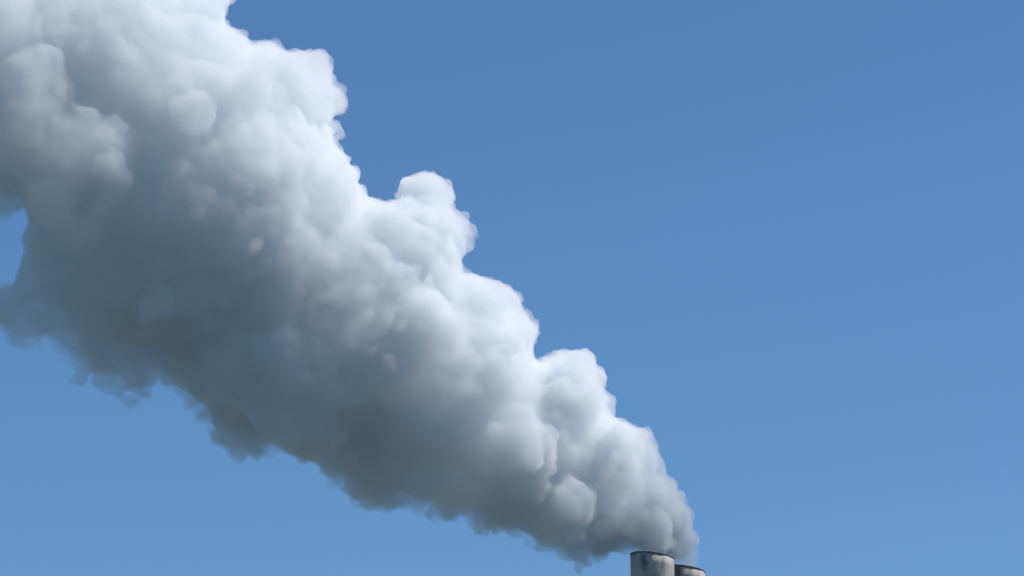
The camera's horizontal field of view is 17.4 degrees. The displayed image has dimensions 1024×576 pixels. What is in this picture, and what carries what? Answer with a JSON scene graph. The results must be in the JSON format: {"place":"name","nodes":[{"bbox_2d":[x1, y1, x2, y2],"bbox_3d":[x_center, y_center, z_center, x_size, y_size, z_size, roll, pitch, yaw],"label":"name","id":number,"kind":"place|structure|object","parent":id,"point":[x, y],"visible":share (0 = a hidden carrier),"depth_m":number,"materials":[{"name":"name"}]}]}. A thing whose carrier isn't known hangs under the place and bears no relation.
{"place":"outdoors","nodes":[
{"label":"outdoors","id":0,"kind":"place"},
{"bbox_2d":[0,0,1023,575],"label":"sky","id":1,"kind":"structure","parent":0,"point":[287,287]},
{"bbox_2d":[630,551,673,575],"bbox_3d":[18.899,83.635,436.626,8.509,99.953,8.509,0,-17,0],"label":"chimney","id":2,"kind":"object","parent":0,"point":[647,563],"visible":1,"depth_m":448.28,"materials":[{"name":"concrete"}]},
{"bbox_2d":[674,564,704,575],"bbox_3d":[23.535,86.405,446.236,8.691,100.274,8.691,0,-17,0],"label":"chimney","id":3,"kind":"object","parent":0,"point":[683,570],"visible":0.6,"depth_m":457.88,"materials":[{"name":"concrete"}]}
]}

